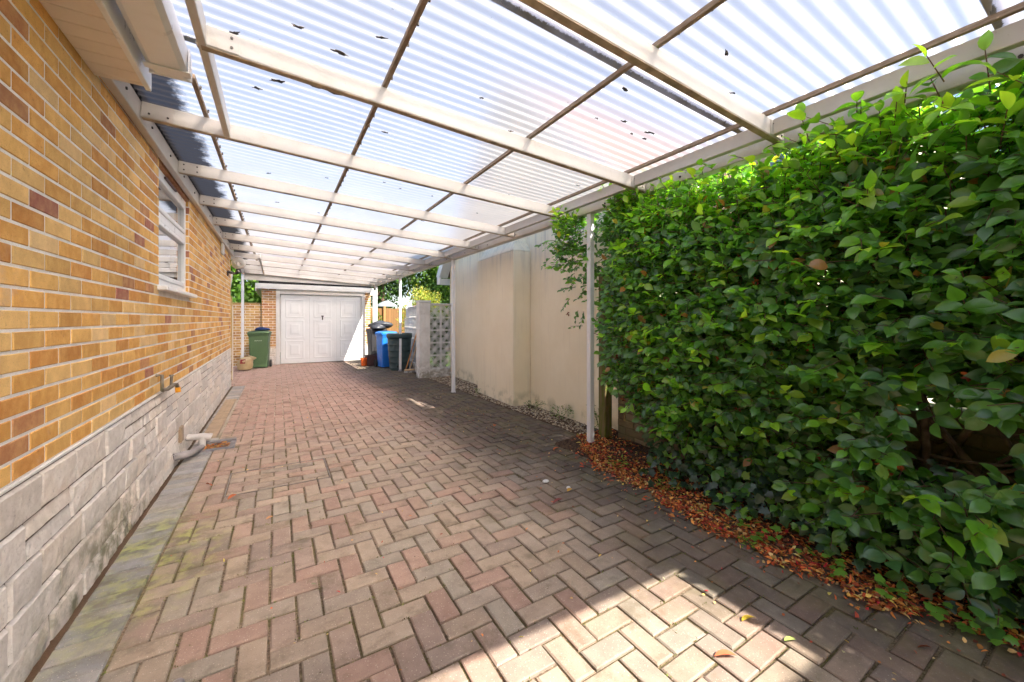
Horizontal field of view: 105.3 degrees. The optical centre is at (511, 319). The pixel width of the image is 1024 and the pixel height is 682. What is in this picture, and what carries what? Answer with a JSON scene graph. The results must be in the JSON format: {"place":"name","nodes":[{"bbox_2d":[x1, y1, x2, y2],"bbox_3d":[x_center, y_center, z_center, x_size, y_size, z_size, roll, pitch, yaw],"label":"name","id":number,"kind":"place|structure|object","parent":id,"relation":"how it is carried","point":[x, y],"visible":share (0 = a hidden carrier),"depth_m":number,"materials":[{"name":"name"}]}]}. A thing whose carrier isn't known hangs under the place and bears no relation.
{"place":"outdoors","nodes":[
{"label":"outdoors","id":0,"kind":"place"},
{"bbox_2d":[255,280,374,364],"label":"garage","id":1,"kind":"structure","parent":0,"point":[308,322],"depth_m":12.07,"materials":[{"name":"brick"}]},
{"bbox_2d":[280,295,360,363],"bbox_3d":[-5.908,0.297,12.177,2.260,2.064,0.070,0,0,-31],"label":"door","id":2,"kind":"structure","parent":1,"relation":"in","point":[313,328],"depth_m":12.12,"materials":[{"name":"paint"}]},
{"bbox_2d":[290,350,449,365],"bbox_3d":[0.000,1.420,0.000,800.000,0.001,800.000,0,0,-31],"label":"ground","id":3,"kind":"structure","parent":0,"point":[430,360],"depth_m":13.44,"materials":[{"name":"grey concrete"}]},
{"bbox_2d":[0,0,231,681],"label":"brick house","id":4,"kind":"structure","parent":3,"relation":"on","point":[115,285],"depth_m":1.77,"materials":[{"name":"brick"}]},
{"bbox_2d":[155,374,180,392],"bbox_3d":[-2.664,0.498,3.028,0.057,0.177,0.256,0,0,-16],"label":"garden tap","id":5,"kind":"object","parent":4,"relation":"attached to","point":[171,386],"visible":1,"depth_m":3.03,"materials":[{"name":"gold metal"}]},
{"bbox_2d":[157,168,196,297],"bbox_3d":[-3.044,-0.719,3.522,0.145,0.992,1.315,0,0,-31],"label":"window","id":6,"kind":"structure","parent":4,"relation":"in","point":[172,207],"depth_m":3.52,"materials":[{"name":"white plastic"}]},
{"bbox_2d":[173,444,204,460],"bbox_3d":[-2.946,1.213,3.570,0.098,0.082,0.393,0,0,-4],"label":"waste pipe","id":7,"kind":"object","parent":4,"relation":"attached to","point":[183,454],"visible":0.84,"depth_m":3.49,"materials":[{"name":"grey plastic"}]},
{"bbox_2d":[185,433,212,445],"bbox_3d":[-3.148,1.220,3.928,0.223,0.151,0.096,0,0,-31],"label":"waste pipe","id":8,"kind":"object","parent":4,"relation":"attached to","point":[201,438],"visible":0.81,"depth_m":3.91,"materials":[{"name":"white plastic"}]},
{"bbox_2d":[221,243,224,254],"bbox_3d":[-4.695,-1.140,6.337,0.040,0.180,0.140,0,0,-31],"label":"junction box","id":9,"kind":"object","parent":4,"relation":"attached to","point":[222,249],"visible":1,"depth_m":6.29,"materials":[{"name":"white plastic"}]},
{"bbox_2d":[227,256,245,275],"bbox_3d":[-5.074,-0.980,7.194,0.285,0.380,0.230,0,0,-31],"label":"wall lantern","id":10,"kind":"object","parent":4,"relation":"attached to","point":[238,270],"depth_m":7.17,"materials":[{"name":"metal"}]},
{"bbox_2d":[230,262,261,303],"bbox_3d":[-11.056,-1.634,14.837,3.929,6.035,4.166,0,0,5],"label":"hedging tree","id":11,"kind":"object","parent":3,"relation":"on","point":[249,294],"visible":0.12,"depth_m":14.78,"materials":[{"name":"green plant"}]},
{"bbox_2d":[371,311,382,322],"bbox_3d":[-5.154,0.498,14.634,0.750,1.770,0.922,0,0,-31],"label":"green shrub","id":12,"kind":"object","parent":3,"relation":"on","point":[377,317],"visible":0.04,"depth_m":14.57,"materials":[{"name":"green plant"}]},
{"bbox_2d":[377,301,397,307],"bbox_3d":[-5.397,0.280,16.826,0.920,2.160,0.920,0,0,-31],"label":"garden parasol","id":13,"kind":"object","parent":3,"relation":"on","point":[386,304],"visible":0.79,"depth_m":16.55,"materials":[{"name":"fabric"}]},
{"bbox_2d":[370,271,422,308],"bbox_3d":[-6.546,-2.339,19.985,4.592,7.444,4.329,0,0,-31],"label":"dark tree","id":14,"kind":"object","parent":3,"relation":"on","point":[383,292],"visible":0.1,"depth_m":20.17,"materials":[{"name":"green plant"}]},
{"bbox_2d":[370,306,449,349],"bbox_3d":[-3.732,0.420,16.381,4.594,1.880,0.120,0,0,-31],"label":"timber fence","id":15,"kind":"object","parent":3,"relation":"on","point":[390,315],"visible":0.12,"depth_m":15.75,"materials":[{"name":"orange wood"}]},
{"bbox_2d":[405,305,415,371],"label":"pierced screen wall","id":16,"kind":"structure","parent":3,"relation":"on","point":[410,322],"depth_m":10.72,"materials":[{"name":"concrete"}]},
{"bbox_2d":[396,286,448,339],"bbox_3d":[-3.076,0.079,13.676,1.957,2.609,1.652,0,0,-7],"label":"variegated shrub","id":17,"kind":"object","parent":3,"relation":"on","point":[421,295],"visible":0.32,"depth_m":13.54,"materials":[{"name":"yellow plant"}]},
{"bbox_2d":[402,266,449,307],"bbox_3d":[-3.531,-2.038,21.107,4.967,6.843,4.844,0,0,-31],"label":"bright tree","id":18,"kind":"object","parent":3,"relation":"on","point":[426,278],"visible":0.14,"depth_m":19.92,"materials":[{"name":"green plant"}]},
{"bbox_2d":[416,300,450,377],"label":"pierced screen wall","id":19,"kind":"structure","parent":3,"relation":"on","point":[424,368],"depth_m":8.88,"materials":[{"name":"concrete"}]},
{"bbox_2d":[430,299,449,366],"bbox_3d":[-1.873,0.447,10.313,0.813,1.918,1.078,0,0,-31],"label":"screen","id":20,"kind":"object","parent":3,"relation":"on","point":[446,344],"visible":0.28,"depth_m":10.24,"materials":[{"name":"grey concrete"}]},
{"bbox_2d":[431,267,449,318],"bbox_3d":[-1.691,-1.400,17.424,3.522,5.569,3.368,0,0,-31],"label":"garden tree","id":21,"kind":"object","parent":3,"relation":"on","point":[444,293],"visible":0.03,"depth_m":17.21,"materials":[{"name":"green plant"}]},
{"bbox_2d":[534,29,1023,645],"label":"camellia hedge","id":22,"kind":"object","parent":3,"relation":"on","point":[724,327],"visible":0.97,"depth_m":1.95,"materials":[{"name":"green plant"}]},
{"bbox_2d":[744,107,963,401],"bbox_3d":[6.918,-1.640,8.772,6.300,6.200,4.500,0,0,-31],"label":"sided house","id":23,"kind":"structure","parent":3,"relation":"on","point":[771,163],"depth_m":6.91,"materials":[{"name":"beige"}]},
{"bbox_2d":[364,347,376,365],"bbox_3d":[-4.000,1.066,11.304,0.490,0.528,0.323,0,0,-31],"label":"plant trough","id":24,"kind":"object","parent":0,"point":[371,358],"visible":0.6,"depth_m":11.15,"materials":[{"name":"brown plastic"}]},
{"bbox_2d":[412,365,598,433],"bbox_3d":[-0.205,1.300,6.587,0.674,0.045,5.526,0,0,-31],"label":"gravel","id":25,"kind":"structure","parent":0,"point":[524,408],"depth_m":5.61,"materials":[{"name":"grey gravel"}]},
{"bbox_2d":[524,401,546,411],"bbox_3d":[0.322,1.229,5.585,0.352,0.120,0.348,0,0,-31],"label":"weed","id":26,"kind":"object","parent":25,"relation":"on","point":[534,405],"visible":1,"depth_m":5.60,"materials":[{"name":"green plant"}]},
{"bbox_2d":[550,404,572,418],"bbox_3d":[0.633,1.191,5.004,0.326,0.186,0.320,0,0,-31],"label":"weed","id":27,"kind":"object","parent":25,"relation":"on","point":[561,411],"visible":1,"depth_m":5.00,"materials":[{"name":"green plant"}]},
{"bbox_2d":[594,405,598,429],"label":"weed","id":28,"kind":"object","parent":25,"relation":"on","point":[596,417],"visible":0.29,"depth_m":4.50,"materials":[{"name":"green plant"}]},
{"bbox_2d":[597,272,611,437],"bbox_3d":[0.970,0.435,4.061,0.120,1.850,0.120,0,0,-31],"label":"timber post","id":29,"kind":"object","parent":25,"relation":"on","point":[605,413],"visible":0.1,"depth_m":4.03,"materials":[{"name":"brown wood"}]},
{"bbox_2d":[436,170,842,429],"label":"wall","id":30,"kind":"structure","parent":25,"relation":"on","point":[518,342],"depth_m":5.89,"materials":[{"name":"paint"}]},
{"bbox_2d":[618,381,1023,487],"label":"block wall","id":31,"kind":"structure","parent":25,"relation":"on","point":[987,444],"depth_m":2.06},
{"bbox_2d":[24,360,1023,681],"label":"driveway","id":32,"kind":"structure","parent":0,"point":[87,642],"depth_m":1.92,"materials":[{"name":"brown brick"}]},
{"bbox_2d":[173,677,184,681],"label":"pebble","id":33,"kind":"object","parent":32,"relation":"on","point":[181,679],"visible":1,"depth_m":1.36,"materials":[{"name":"grey stone"}]},
{"bbox_2d":[199,437,236,452],"bbox_3d":[-2.989,1.293,3.979,0.280,0.064,0.300,0,0,-31],"label":"drain gully","id":34,"kind":"object","parent":32,"relation":"in","point":[216,443],"visible":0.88,"depth_m":3.99,"materials":[{"name":"metal"}]},
{"bbox_2d":[204,398,236,437],"bbox_3d":[-3.939,1.315,5.309,0.153,0.054,2.560,0,0,-31],"label":"drain channel","id":35,"kind":"object","parent":32,"relation":"in","point":[215,426],"visible":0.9,"depth_m":5.09,"materials":[{"name":"concrete"}]},
{"bbox_2d":[230,271,232,379],"bbox_3d":[-6.745,0.160,8.173,1.468,2.400,0.280,0,0,-31],"label":"drainpipe","id":36,"kind":"object","parent":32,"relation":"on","point":[231,321],"visible":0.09,"depth_m":8.53,"materials":[{"name":"white plastic"}]},
{"bbox_2d":[237,355,255,369],"bbox_3d":[-6.891,1.120,10.113,0.320,0.373,0.389,0,0,23],"label":"carrier bag","id":37,"kind":"object","parent":32,"relation":"on","point":[244,363],"visible":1,"depth_m":10.00,"materials":[{"name":"beige plastic"}]},
{"bbox_2d":[232,302,261,366],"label":"garden wall","id":38,"kind":"structure","parent":32,"relation":"on","point":[252,316],"depth_m":11.20,"materials":[{"name":"brick"}]},
{"bbox_2d":[247,330,271,367],"bbox_3d":[-6.951,0.824,10.764,0.515,1.025,0.600,0,0,-25],"label":"wheelie bin","id":39,"kind":"object","parent":32,"relation":"on","point":[259,345],"visible":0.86,"depth_m":10.56,"materials":[{"name":"green plastic"}]},
{"bbox_2d":[255,327,269,330],"bbox_3d":[-6.841,0.263,10.707,0.370,0.092,0.234,0,0,-31],"label":"folded cloth","id":40,"kind":"object","parent":39,"relation":"on","point":[260,329],"visible":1,"depth_m":10.65,"materials":[{"name":"blue fabric"}]},
{"bbox_2d":[223,458,330,497],"bbox_3d":[-1.907,1.294,3.213,0.707,0.028,0.505,0,0,-31],"label":"manhole cover","id":41,"kind":"object","parent":32,"relation":"in","point":[266,478],"visible":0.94,"depth_m":3.19,"materials":[{"name":"metal"}]},
{"bbox_2d":[360,357,366,365],"bbox_3d":[-4.221,1.215,11.138,0.214,0.230,0.214,0,0,-31],"label":"flower pot","id":42,"kind":"object","parent":32,"relation":"on","point":[363,361],"visible":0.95,"depth_m":11.06,"materials":[{"name":"orange plastic"}]},
{"bbox_2d":[366,328,386,354],"bbox_3d":[-4.086,0.800,11.753,0.515,1.065,0.600,0,0,-35],"label":"wheelie bin","id":43,"kind":"object","parent":32,"relation":"on","point":[371,340],"visible":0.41,"depth_m":11.48,"materials":[{"name":"grey plastic"}]},
{"bbox_2d":[368,320,392,328],"bbox_3d":[-3.933,0.157,11.681,0.638,0.243,0.539,0,0,-43],"label":"bin bag","id":44,"kind":"object","parent":43,"relation":"on","point":[380,324],"visible":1,"depth_m":11.50,"materials":[{"name":"black plastic"}]},
{"bbox_2d":[374,331,396,366],"bbox_3d":[-3.501,0.829,10.855,0.476,0.995,0.609,0,0,-39],"label":"wheelie bin","id":45,"kind":"object","parent":32,"relation":"on","point":[382,360],"visible":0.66,"depth_m":10.62,"materials":[{"name":"blue plastic"}]},
{"bbox_2d":[386,333,411,370],"bbox_3d":[-2.947,0.844,10.224,0.652,0.955,0.652,0,0,-31],"label":"wheelie bin","id":46,"kind":"object","parent":32,"relation":"on","point":[393,345],"visible":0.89,"depth_m":9.99,"materials":[{"name":"green plastic"}]},
{"bbox_2d":[399,336,415,371],"bbox_3d":[-2.546,0.745,9.790,0.518,1.142,0.219,0,0,4],"label":"garden rake","id":47,"kind":"object","parent":32,"relation":"on","point":[410,353],"visible":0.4,"depth_m":9.74,"materials":[{"name":"wood"}]},
{"bbox_2d":[404,349,415,372],"bbox_3d":[-2.400,0.735,9.616,0.504,1.163,0.192,0,0,4],"label":"broom","id":48,"kind":"object","parent":32,"relation":"on","point":[407,370],"visible":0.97,"depth_m":9.60,"materials":[{"name":"brown wood"}]},
{"bbox_2d":[100,384,905,681],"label":"joint moss","id":49,"kind":"object","parent":32,"relation":"on","point":[450,545],"visible":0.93,"depth_m":2.20,"materials":[{"name":"green plant"}]},
{"bbox_2d":[171,378,949,680],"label":"leaf crumbs","id":50,"kind":"object","parent":32,"relation":"on","point":[783,614],"visible":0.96,"depth_m":2.09,"materials":[{"name":"brown plant"}]},
{"bbox_2d":[100,0,1023,443],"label":"carport","id":51,"kind":"object","parent":32,"relation":"on","point":[360,142],"visible":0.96,"depth_m":2.29,"materials":[{"name":"paint"}]},
{"bbox_2d":[715,649,736,655],"bbox_3d":[0.799,1.249,1.458,0.085,0.020,0.031,0,0,10],"label":"fallen leaf","id":52,"kind":"object","parent":32,"relation":"on","point":[723,652],"visible":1,"depth_m":1.46,"materials":[{"name":"orange plant"}]},
{"bbox_2d":[737,535,759,550],"bbox_3d":[1.312,1.240,2.166,0.109,0.057,0.132,0,0,24],"label":"weed","id":53,"kind":"object","parent":32,"relation":"on","point":[753,543],"visible":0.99,"depth_m":2.16,"materials":[{"name":"green plant"}]},
{"bbox_2d":[742,615,755,620],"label":"fallen leaf","id":54,"kind":"object","parent":32,"relation":"on","point":[744,617],"visible":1,"depth_m":1.64,"materials":[{"name":"yellow plant"}]},
{"bbox_2d":[784,636,795,640],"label":"fallen leaf","id":55,"kind":"object","parent":32,"relation":"on","point":[786,638],"visible":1,"depth_m":1.53,"materials":[{"name":"yellow plant"}]},
{"bbox_2d":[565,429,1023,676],"bbox_3d":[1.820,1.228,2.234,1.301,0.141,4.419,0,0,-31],"label":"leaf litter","id":56,"kind":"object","parent":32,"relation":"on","point":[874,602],"visible":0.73,"depth_m":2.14,"materials":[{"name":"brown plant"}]},
{"bbox_2d":[607,455,628,467],"bbox_3d":[0.897,1.201,3.288,0.188,0.099,0.198,0,0,12],"label":"weed","id":57,"kind":"object","parent":56,"relation":"on","point":[618,466],"visible":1,"depth_m":3.29,"materials":[{"name":"green plant"}]},
{"bbox_2d":[231,85,1000,308],"label":"sky","id":58,"kind":"structure","parent":0,"point":[404,300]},
{"bbox_2d":[555,428,1023,643],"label":"flower bed","id":59,"kind":"object","parent":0,"point":[570,444],"visible":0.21,"depth_m":2.69,"materials":[{"name":"soil"}]},
{"bbox_2d":[655,477,681,493],"bbox_3d":[1.140,1.204,2.847,0.191,0.093,0.171,0,0,20],"label":"weed","id":60,"kind":"object","parent":59,"relation":"on","point":[667,484],"visible":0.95,"depth_m":2.84,"materials":[{"name":"green plant"}]},
{"bbox_2d":[639,409,1023,645],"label":"ivy","id":61,"kind":"object","parent":59,"relation":"on","point":[757,502],"visible":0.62,"depth_m":2.20,"materials":[{"name":"green plant"}]}
]}

